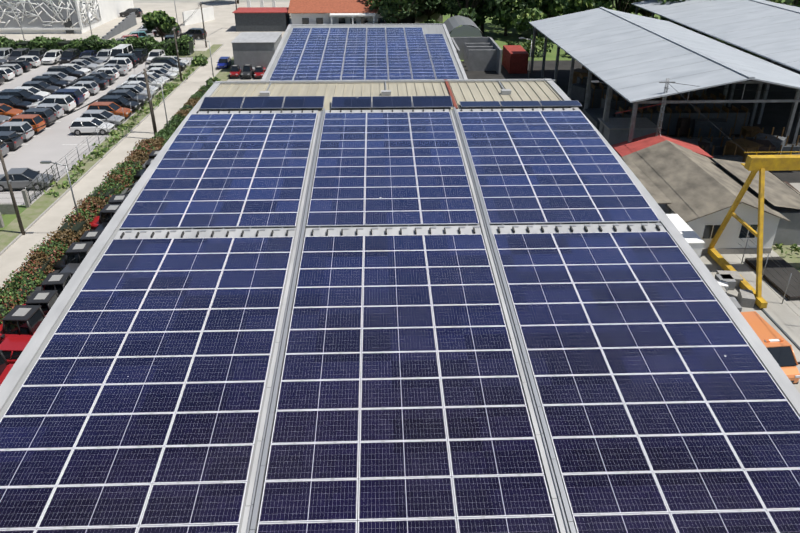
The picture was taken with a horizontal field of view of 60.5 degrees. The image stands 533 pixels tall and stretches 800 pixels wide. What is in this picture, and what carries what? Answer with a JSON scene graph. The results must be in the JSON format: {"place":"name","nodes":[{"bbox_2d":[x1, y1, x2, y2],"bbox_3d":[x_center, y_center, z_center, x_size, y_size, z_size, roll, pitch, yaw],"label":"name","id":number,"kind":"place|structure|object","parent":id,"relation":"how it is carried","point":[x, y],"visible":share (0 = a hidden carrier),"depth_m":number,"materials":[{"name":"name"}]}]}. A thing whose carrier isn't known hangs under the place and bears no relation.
{"place":"outdoors","nodes":[
{"label":"outdoors","id":0,"kind":"place"},
{"bbox_2d":[132,159,153,183],"bbox_3d":[-20.363,-7.699,56.158,3.400,1.944,2.190,-3,28,-5],"label":"vehicle","id":1,"kind":"object","parent":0,"point":[138,175],"visible":0.1,"depth_m":55.53,"materials":[{"name":"paint"}]},
{"bbox_2d":[12,0,275,40],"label":"forecourt walls","id":2,"kind":"structure","parent":0,"point":[127,22],"depth_m":128.94,"materials":[{"name":"grey"}]},
{"bbox_2d":[0,0,799,392],"bbox_3d":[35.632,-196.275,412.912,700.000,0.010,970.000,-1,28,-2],"label":"paving","id":3,"kind":"structure","parent":0,"point":[48,146],"depth_m":73.03,"materials":[{"name":"concrete"}]},
{"bbox_2d":[0,48,12,59],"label":"car","id":4,"kind":"object","parent":3,"relation":"on","point":[5,53],"visible":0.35,"depth_m":98.65,"materials":[{"name":"paint"}]},
{"bbox_2d":[0,350,13,384],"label":"vehicle","id":5,"kind":"object","parent":3,"relation":"on","point":[5,367],"visible":0.25,"depth_m":32.38,"materials":[{"name":"paint"}]},
{"bbox_2d":[0,67,14,81],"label":"car","id":6,"kind":"object","parent":3,"relation":"on","point":[7,73],"visible":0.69,"depth_m":88.62,"materials":[{"name":"paint"}]},
{"bbox_2d":[0,131,22,150],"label":"car","id":7,"kind":"object","parent":3,"relation":"on","point":[14,143],"visible":0.83,"depth_m":63.83,"materials":[{"name":"paint"}]},
{"bbox_2d":[0,64,22,75],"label":"car","id":8,"kind":"object","parent":3,"relation":"on","point":[17,69],"visible":0.65,"depth_m":91.04,"materials":[{"name":"paint"}]},
{"bbox_2d":[0,104,23,117],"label":"car","id":9,"kind":"object","parent":3,"relation":"on","point":[8,110],"visible":0.75,"depth_m":73.02,"materials":[{"name":"paint"}]},
{"bbox_2d":[0,140,24,234],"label":"utility pole","id":10,"kind":"object","parent":3,"relation":"on","point":[8,180],"visible":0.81,"depth_m":46.53,"materials":[{"name":"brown wood"}]},
{"bbox_2d":[0,0,216,142],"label":"overhead wires","id":11,"kind":"object","parent":10,"relation":"attached to","point":[109,92],"visible":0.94,"depth_m":57.93,"materials":[{"name":"black"}]},
{"bbox_2d":[0,336,31,363],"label":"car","id":12,"kind":"object","parent":3,"relation":"on","point":[12,348],"visible":0.23,"depth_m":33.68,"materials":[{"name":"paint"}]},
{"bbox_2d":[0,95,32,110],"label":"car","id":13,"kind":"object","parent":3,"relation":"on","point":[15,102],"visible":0.52,"depth_m":75.10,"materials":[{"name":"paint"}]},
{"bbox_2d":[0,122,33,140],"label":"car","id":14,"kind":"object","parent":3,"relation":"on","point":[20,127],"visible":0.69,"depth_m":65.98,"materials":[{"name":"paint"}]},
{"bbox_2d":[6,48,29,61],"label":"car","id":15,"kind":"object","parent":3,"relation":"on","point":[15,54],"visible":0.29,"depth_m":98.46,"materials":[{"name":"paint"}]},
{"bbox_2d":[6,60,30,71],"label":"car","id":16,"kind":"object","parent":3,"relation":"on","point":[25,65],"visible":0.48,"depth_m":93.15,"materials":[{"name":"paint"}]},
{"bbox_2d":[0,89,43,102],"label":"car","id":17,"kind":"object","parent":3,"relation":"on","point":[24,95],"visible":0.44,"depth_m":77.23,"materials":[{"name":"paint"}]},
{"bbox_2d":[0,305,44,339],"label":"vehicle","id":18,"kind":"object","parent":3,"relation":"on","point":[21,320],"visible":0.56,"depth_m":34.97,"materials":[{"name":"paint"}]},
{"bbox_2d":[0,114,45,132],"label":"car","id":19,"kind":"object","parent":3,"relation":"on","point":[34,121],"visible":0.48,"depth_m":68.30,"materials":[{"name":"paint"}]},
{"bbox_2d":[0,168,54,191],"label":"car","id":20,"kind":"object","parent":3,"relation":"on","point":[20,178],"visible":0.73,"depth_m":54.96,"materials":[{"name":"paint"}]},
{"bbox_2d":[16,55,40,68],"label":"car","id":21,"kind":"object","parent":3,"relation":"on","point":[35,61],"visible":0.46,"depth_m":95.51,"materials":[{"name":"paint"}]},
{"bbox_2d":[8,108,55,125],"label":"car","id":22,"kind":"object","parent":3,"relation":"on","point":[47,115],"visible":0.46,"depth_m":70.50,"materials":[{"name":"paint"}]},
{"bbox_2d":[14,86,50,95],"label":"car","id":23,"kind":"object","parent":3,"relation":"on","point":[34,90],"visible":0.27,"depth_m":79.99,"materials":[{"name":"paint"}]},
{"bbox_2d":[25,48,46,59],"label":"car","id":24,"kind":"object","parent":3,"relation":"on","point":[39,53],"visible":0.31,"depth_m":98.77,"materials":[{"name":"paint"}]},
{"bbox_2d":[22,290,58,315],"bbox_3d":[-19.749,2.386,37.378,3.095,1.770,1.994,-1,28,-3],"label":"vehicle","id":25,"kind":"object","parent":3,"relation":"on","point":[46,299],"visible":0.23,"depth_m":36.80,"materials":[{"name":"paint"}]},
{"bbox_2d":[22,81,59,94],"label":"car","id":26,"kind":"object","parent":3,"relation":"on","point":[45,86],"visible":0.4,"depth_m":82.00,"materials":[{"name":"paint"}]},
{"bbox_2d":[24,272,71,302],"bbox_3d":[-19.845,1.456,39.099,3.143,1.797,2.025,-3,28,-5],"label":"vehicle","id":27,"kind":"object","parent":3,"relation":"on","point":[58,282],"visible":0.15,"depth_m":38.50,"materials":[{"name":"paint"}]},
{"bbox_2d":[35,103,63,117],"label":"car","id":28,"kind":"object","parent":3,"relation":"on","point":[57,109],"visible":0.44,"depth_m":73.04,"materials":[{"name":"paint"}]},
{"bbox_2d":[31,76,69,88],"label":"car","id":29,"kind":"object","parent":3,"relation":"on","point":[54,81],"visible":0.5,"depth_m":84.24,"materials":[{"name":"paint"}]},
{"bbox_2d":[28,95,75,113],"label":"car","id":30,"kind":"object","parent":3,"relation":"on","point":[67,103],"visible":0.65,"depth_m":74.89,"materials":[{"name":"paint"}]},
{"bbox_2d":[41,50,62,63],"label":"car","id":31,"kind":"object","parent":3,"relation":"on","point":[51,56],"visible":0.81,"depth_m":98.23,"materials":[{"name":"paint"}]},
{"bbox_2d":[41,72,76,81],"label":"car","id":32,"kind":"object","parent":3,"relation":"on","point":[62,76],"visible":0.35,"depth_m":86.54,"materials":[{"name":"paint"}]},
{"bbox_2d":[38,89,84,105],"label":"car","id":33,"kind":"object","parent":3,"relation":"on","point":[77,95],"visible":0.4,"depth_m":77.36,"materials":[{"name":"paint"}]},
{"bbox_2d":[46,263,80,275],"bbox_3d":[-19.834,0.671,41.111,3.674,1.294,1.872,1,28,2],"label":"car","id":34,"kind":"object","parent":3,"relation":"on","point":[72,268],"visible":0.12,"depth_m":40.91,"materials":[{"name":"paint"}]},
{"bbox_2d":[47,66,84,78],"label":"car","id":35,"kind":"object","parent":3,"relation":"on","point":[69,71],"visible":0.42,"depth_m":88.61,"materials":[{"name":"paint"}]},
{"bbox_2d":[0,0,133,33],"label":"building","id":36,"kind":"structure","parent":3,"relation":"on","point":[53,16],"depth_m":120.34,"materials":[{"name":"grey"}]},
{"bbox_2d":[59,49,80,63],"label":"car","id":37,"kind":"object","parent":3,"relation":"on","point":[68,55],"visible":0.83,"depth_m":98.31,"materials":[{"name":"paint"}]},
{"bbox_2d":[52,241,93,269],"bbox_3d":[-20.096,-0.380,42.458,3.294,1.884,2.122,-3,28,-6],"label":"vehicle","id":38,"kind":"object","parent":3,"relation":"on","point":[76,252],"visible":0.38,"depth_m":41.76,"materials":[{"name":"paint"}]},
{"bbox_2d":[60,64,90,74],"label":"car","id":39,"kind":"object","parent":3,"relation":"on","point":[76,67],"visible":0.35,"depth_m":91.32,"materials":[{"name":"paint"}]},
{"bbox_2d":[0,64,158,162],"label":"bay markings","id":40,"kind":"object","parent":3,"relation":"on","point":[60,121],"visible":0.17,"depth_m":69.25,"materials":[{"name":"paint"}]},
{"bbox_2d":[64,81,99,95],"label":"car","id":41,"kind":"object","parent":3,"relation":"on","point":[92,87],"visible":0.48,"depth_m":81.97,"materials":[{"name":"paint"}]},
{"bbox_2d":[66,59,98,70],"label":"car","id":42,"kind":"object","parent":3,"relation":"on","point":[84,63],"visible":0.38,"depth_m":93.35,"materials":[{"name":"paint"}]},
{"bbox_2d":[65,76,108,89],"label":"car","id":43,"kind":"object","parent":3,"relation":"on","point":[102,84],"visible":0.52,"depth_m":84.37,"materials":[{"name":"paint"}]},
{"bbox_2d":[80,230,102,243],"bbox_3d":[-20.164,-1.289,44.336,3.020,1.727,1.945,-3,28,-5],"label":"vehicle","id":44,"kind":"object","parent":3,"relation":"on","point":[91,236],"visible":0.29,"depth_m":43.72,"materials":[{"name":"paint"}]},
{"bbox_2d":[79,56,104,63],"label":"car","id":45,"kind":"object","parent":3,"relation":"on","point":[93,59],"visible":0.25,"depth_m":95.65,"materials":[{"name":"paint"}]},
{"bbox_2d":[69,117,114,135],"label":"car","id":46,"kind":"object","parent":3,"relation":"on","point":[78,126],"visible":0.96,"depth_m":68.12,"materials":[{"name":"paint"}]},
{"bbox_2d":[75,72,115,83],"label":"car","id":47,"kind":"object","parent":3,"relation":"on","point":[104,76],"visible":0.46,"depth_m":86.73,"materials":[{"name":"paint"}]},
{"bbox_2d":[0,49,198,227],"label":"lot fence","id":48,"kind":"object","parent":3,"relation":"on","point":[6,208],"visible":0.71,"depth_m":54.02,"materials":[{"name":"grey metal"}]},
{"bbox_2d":[85,67,119,78],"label":"car","id":49,"kind":"object","parent":3,"relation":"on","point":[111,71],"visible":0.35,"depth_m":88.77,"materials":[{"name":"paint"}]},
{"bbox_2d":[80,110,124,125],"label":"car","id":50,"kind":"object","parent":3,"relation":"on","point":[105,115],"visible":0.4,"depth_m":70.43,"materials":[{"name":"paint"}]},
{"bbox_2d":[95,49,110,59],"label":"car","id":51,"kind":"object","parent":3,"relation":"on","point":[102,54],"visible":0.4,"depth_m":98.75,"materials":[{"name":"paint"}]},
{"bbox_2d":[89,204,120,228],"bbox_3d":[-20.239,-3.187,47.646,3.443,1.969,2.218,-1,28,-1],"label":"vehicle","id":52,"kind":"object","parent":3,"relation":"on","point":[107,212],"visible":0.25,"depth_m":46.89,"materials":[{"name":"paint"}]},
{"bbox_2d":[87,102,131,118],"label":"car","id":53,"kind":"object","parent":3,"relation":"on","point":[113,107],"visible":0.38,"depth_m":72.63,"materials":[{"name":"paint"}]},
{"bbox_2d":[91,64,128,76],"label":"car","id":54,"kind":"object","parent":3,"relation":"on","point":[122,70],"visible":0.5,"depth_m":91.29,"materials":[{"name":"paint"}]},
{"bbox_2d":[99,194,127,215],"bbox_3d":[-20.449,-4.034,49.286,3.366,1.925,2.168,-4,28,-7],"label":"vehicle","id":55,"kind":"object","parent":3,"relation":"on","point":[118,199],"visible":0.1,"depth_m":48.65,"materials":[{"name":"paint"}]},
{"bbox_2d":[96,57,132,69],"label":"car","id":56,"kind":"object","parent":3,"relation":"on","point":[124,62],"visible":0.48,"depth_m":93.19,"materials":[{"name":"paint"}]},
{"bbox_2d":[0,44,233,255],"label":"verges","id":57,"kind":"structure","parent":3,"relation":"on","point":[31,216],"depth_m":56.99,"materials":[{"name":"green plant"}]},
{"bbox_2d":[0,138,162,323],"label":"photinia hedge","id":58,"kind":"object","parent":57,"relation":"on","point":[34,271],"visible":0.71,"depth_m":45.27,"materials":[{"name":"green plant"}]},
{"bbox_2d":[0,34,194,55],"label":"hedge","id":59,"kind":"object","parent":57,"relation":"on","point":[185,45],"visible":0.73,"depth_m":102.49,"materials":[{"name":"green plant"}]},
{"bbox_2d":[44,53,207,196],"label":"overgrowth vegetation","id":60,"kind":"object","parent":57,"relation":"on","point":[168,87],"visible":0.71,"depth_m":67.47,"materials":[{"name":"green plant"}]},
{"bbox_2d":[150,85,209,148],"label":"photinia hedge","id":61,"kind":"object","parent":57,"relation":"on","point":[164,134],"visible":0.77,"depth_m":71.14,"materials":[{"name":"green plant"}]},
{"bbox_2d":[97,95,140,111],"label":"car","id":62,"kind":"object","parent":3,"relation":"on","point":[121,101],"visible":0.5,"depth_m":75.13,"materials":[{"name":"paint"}]},
{"bbox_2d":[102,53,138,66],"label":"car","id":63,"kind":"object","parent":3,"relation":"on","point":[133,58],"visible":0.38,"depth_m":95.77,"materials":[{"name":"paint"}]},
{"bbox_2d":[108,44,133,58],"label":"van","id":64,"kind":"object","parent":3,"relation":"on","point":[123,48],"visible":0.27,"depth_m":98.46,"materials":[{"name":"paint"}]},
{"bbox_2d":[107,89,147,105],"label":"car","id":65,"kind":"object","parent":3,"relation":"on","point":[129,94],"visible":0.52,"depth_m":77.43,"materials":[{"name":"paint"}]},
{"bbox_2d":[119,8,142,16],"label":"car","id":66,"kind":"object","parent":3,"relation":"on","point":[137,11],"visible":0.96,"depth_m":138.07,"materials":[{"name":"paint"}]},
{"bbox_2d":[115,85,154,97],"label":"car","id":67,"kind":"object","parent":3,"relation":"on","point":[138,90],"visible":0.38,"depth_m":79.58,"materials":[{"name":"paint"}]},
{"bbox_2d":[131,48,148,63],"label":"car","id":68,"kind":"object","parent":3,"relation":"on","point":[141,54],"visible":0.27,"depth_m":99.08,"materials":[{"name":"paint"}]},
{"bbox_2d":[122,81,158,93],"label":"car","id":69,"kind":"object","parent":3,"relation":"on","point":[141,84],"visible":0.35,"depth_m":82.04,"materials":[{"name":"paint"}]},
{"bbox_2d":[127,74,164,88],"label":"car","id":70,"kind":"object","parent":3,"relation":"on","point":[142,78],"visible":0.5,"depth_m":84.14,"materials":[{"name":"paint"}]},
{"bbox_2d":[142,69,155,135],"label":"utility pole","id":71,"kind":"object","parent":3,"relation":"on","point":[151,111],"visible":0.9,"depth_m":65.46,"materials":[{"name":"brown wood"}]},
{"bbox_2d":[137,72,169,84],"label":"car","id":72,"kind":"object","parent":3,"relation":"on","point":[157,76],"visible":0.4,"depth_m":86.80,"materials":[{"name":"paint"}]},
{"bbox_2d":[146,49,164,63],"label":"car","id":73,"kind":"object","parent":3,"relation":"on","point":[153,53],"visible":0.65,"depth_m":99.00,"materials":[{"name":"paint"}]},
{"bbox_2d":[141,10,179,40],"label":"tree","id":74,"kind":"object","parent":3,"relation":"on","point":[163,22],"visible":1,"depth_m":106.36,"materials":[{"name":"green plant"}]},
{"bbox_2d":[147,67,177,79],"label":"car","id":75,"kind":"object","parent":3,"relation":"on","point":[161,71],"visible":0.42,"depth_m":88.86,"materials":[{"name":"paint"}]},
{"bbox_2d":[146,63,178,73],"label":"car","id":76,"kind":"object","parent":3,"relation":"on","point":[167,67],"visible":0.38,"depth_m":91.12,"materials":[{"name":"paint"}]},
{"bbox_2d":[150,57,185,70],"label":"car","id":77,"kind":"object","parent":3,"relation":"on","point":[170,61],"visible":0.4,"depth_m":93.31,"materials":[{"name":"paint"}]},
{"bbox_2d":[179,28,206,38],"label":"car","id":78,"kind":"object","parent":3,"relation":"on","point":[197,33],"visible":0.73,"depth_m":115.51,"materials":[{"name":"paint"}]},
{"bbox_2d":[216,57,230,68],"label":"car","id":79,"kind":"object","parent":3,"relation":"on","point":[224,62],"visible":0.96,"depth_m":95.53,"materials":[{"name":"paint"}]},
{"bbox_2d":[229,65,241,78],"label":"vehicle","id":80,"kind":"object","parent":3,"relation":"on","point":[235,72],"visible":0.98,"depth_m":90.36,"materials":[{"name":"paint"}]},
{"bbox_2d":[241,64,253,78],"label":"vehicle","id":81,"kind":"object","parent":3,"relation":"on","point":[248,71],"visible":0.96,"depth_m":90.12,"materials":[{"name":"paint"}]},
{"bbox_2d":[254,66,264,78],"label":"vehicle","id":82,"kind":"object","parent":3,"relation":"on","point":[259,72],"visible":0.81,"depth_m":90.30,"materials":[{"name":"paint"}]},
{"bbox_2d":[231,0,442,72],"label":"buildings","id":83,"kind":"structure","parent":3,"relation":"on","point":[256,41],"depth_m":122.35,"materials":[{"name":"concrete"}]},
{"bbox_2d":[261,24,467,80],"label":"hall","id":84,"kind":"structure","parent":3,"relation":"on","point":[434,29],"depth_m":69.56,"materials":[{"name":"white metal"}]},
{"bbox_2d":[269,27,459,80],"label":"solar panels","id":85,"kind":"object","parent":84,"relation":"on","point":[357,50],"visible":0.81,"depth_m":62.29,"materials":[{"name":"blue glass"}]},
{"bbox_2d":[369,0,415,23],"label":"belt tree","id":86,"kind":"object","parent":3,"relation":"on","point":[396,11],"visible":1,"depth_m":119.31,"materials":[{"name":"green plant"}]},
{"bbox_2d":[402,0,447,19],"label":"belt tree","id":87,"kind":"object","parent":3,"relation":"on","point":[421,8],"visible":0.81,"depth_m":122.02,"materials":[{"name":"green plant"}]},
{"bbox_2d":[191,18,712,86],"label":"yard shrubs","id":88,"kind":"object","parent":3,"relation":"on","point":[196,60],"visible":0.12,"depth_m":102.20,"materials":[{"name":"green plant"}]},
{"bbox_2d":[444,0,489,20],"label":"belt tree","id":89,"kind":"object","parent":3,"relation":"on","point":[459,7],"visible":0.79,"depth_m":117.71,"materials":[{"name":"green plant"}]},
{"bbox_2d":[453,0,504,32],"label":"belt tree","id":90,"kind":"object","parent":3,"relation":"on","point":[480,18],"visible":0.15,"depth_m":119.69,"materials":[{"name":"green plant"}]},
{"bbox_2d":[443,15,528,74],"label":"shipping containers","id":91,"kind":"object","parent":3,"relation":"on","point":[476,49],"visible":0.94,"depth_m":95.29,"materials":[{"name":"metal"}]},
{"bbox_2d":[473,0,535,35],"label":"belt tree","id":92,"kind":"object","parent":3,"relation":"on","point":[494,13],"visible":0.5,"depth_m":115.86,"materials":[{"name":"green plant"}]},
{"bbox_2d":[498,0,574,35],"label":"belt tree","id":93,"kind":"object","parent":3,"relation":"on","point":[523,17],"visible":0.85,"depth_m":113.05,"materials":[{"name":"green plant"}]},
{"bbox_2d":[571,0,615,12],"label":"belt tree","id":94,"kind":"object","parent":3,"relation":"on","point":[582,5],"visible":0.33,"depth_m":109.36,"materials":[{"name":"green plant"}]},
{"bbox_2d":[594,0,639,12],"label":"belt tree","id":95,"kind":"object","parent":3,"relation":"on","point":[619,3],"visible":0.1,"depth_m":112.46,"materials":[{"name":"green plant"}]},
{"bbox_2d":[619,0,651,16],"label":"belt tree","id":96,"kind":"object","parent":3,"relation":"on","point":[643,12],"visible":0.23,"depth_m":120.58,"materials":[{"name":"green plant"}]},
{"bbox_2d":[529,7,799,142],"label":"open shed","id":97,"kind":"structure","parent":3,"relation":"on","point":[634,59],"depth_m":65.86,"materials":[{"name":"grey metal"}]},
{"bbox_2d":[650,0,689,28],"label":"belt tree","id":98,"kind":"object","parent":3,"relation":"on","point":[666,19],"visible":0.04,"depth_m":101.43,"materials":[{"name":"green plant"}]},
{"bbox_2d":[571,66,799,163],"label":"storage shed","id":99,"kind":"object","parent":3,"relation":"on","point":[688,119],"visible":0.5,"depth_m":67.69,"materials":[{"name":"metal"}]},
{"bbox_2d":[583,78,799,194],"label":"alley hut and mast","id":100,"kind":"object","parent":3,"relation":"on","point":[613,130],"visible":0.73,"depth_m":61.86,"materials":[{"name":"metal"}]},
{"bbox_2d":[611,132,799,257],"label":"yard workshops","id":101,"kind":"structure","parent":3,"relation":"on","point":[692,189],"depth_m":46.41,"materials":[{"name":"white"}]},
{"bbox_2d":[631,0,799,143],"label":"open shed","id":102,"kind":"structure","parent":3,"relation":"on","point":[768,29],"depth_m":82.47,"materials":[{"name":"grey metal"}]},
{"bbox_2d":[707,151,799,349],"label":"gantry crane","id":103,"kind":"object","parent":3,"relation":"on","point":[756,163],"visible":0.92,"depth_m":39.17,"materials":[{"name":"metal"}]},
{"bbox_2d":[715,181,799,311],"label":"yard stock","id":104,"kind":"object","parent":3,"relation":"on","point":[781,275],"visible":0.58,"depth_m":41.49,"materials":[{"name":"white metal"}]},
{"bbox_2d":[740,311,799,383],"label":"orange van","id":105,"kind":"object","parent":3,"relation":"on","point":[783,355],"visible":0.29,"depth_m":32.91,"materials":[{"name":"paint"}]},
{"label":"ground","id":106,"kind":"structure","parent":0,"visible":0},
{"bbox_2d":[40,161,79,219],"bbox_3d":[-22.793,-4.487,46.363,1.640,5.510,0.240,-1,28,-2],"label":"street lamp","id":107,"kind":"object","parent":106,"relation":"on","point":[45,162],"visible":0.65,"depth_m":45.65,"materials":[{"name":"grey metal"}]},
{"bbox_2d":[0,79,799,532],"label":"hall","id":108,"kind":"structure","parent":106,"relation":"on","point":[522,89],"depth_m":23.84,"materials":[{"name":"grey metal"}]},
{"bbox_2d":[5,79,793,532],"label":"array hardware","id":109,"kind":"object","parent":108,"relation":"on","point":[543,441],"visible":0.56,"depth_m":22.80,"materials":[{"name":"silver metal"}]},
{"bbox_2d":[0,96,799,532],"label":"solar array","id":110,"kind":"object","parent":109,"relation":"on","point":[212,170],"visible":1,"depth_m":17.58,"materials":[{"name":"blue glass"}]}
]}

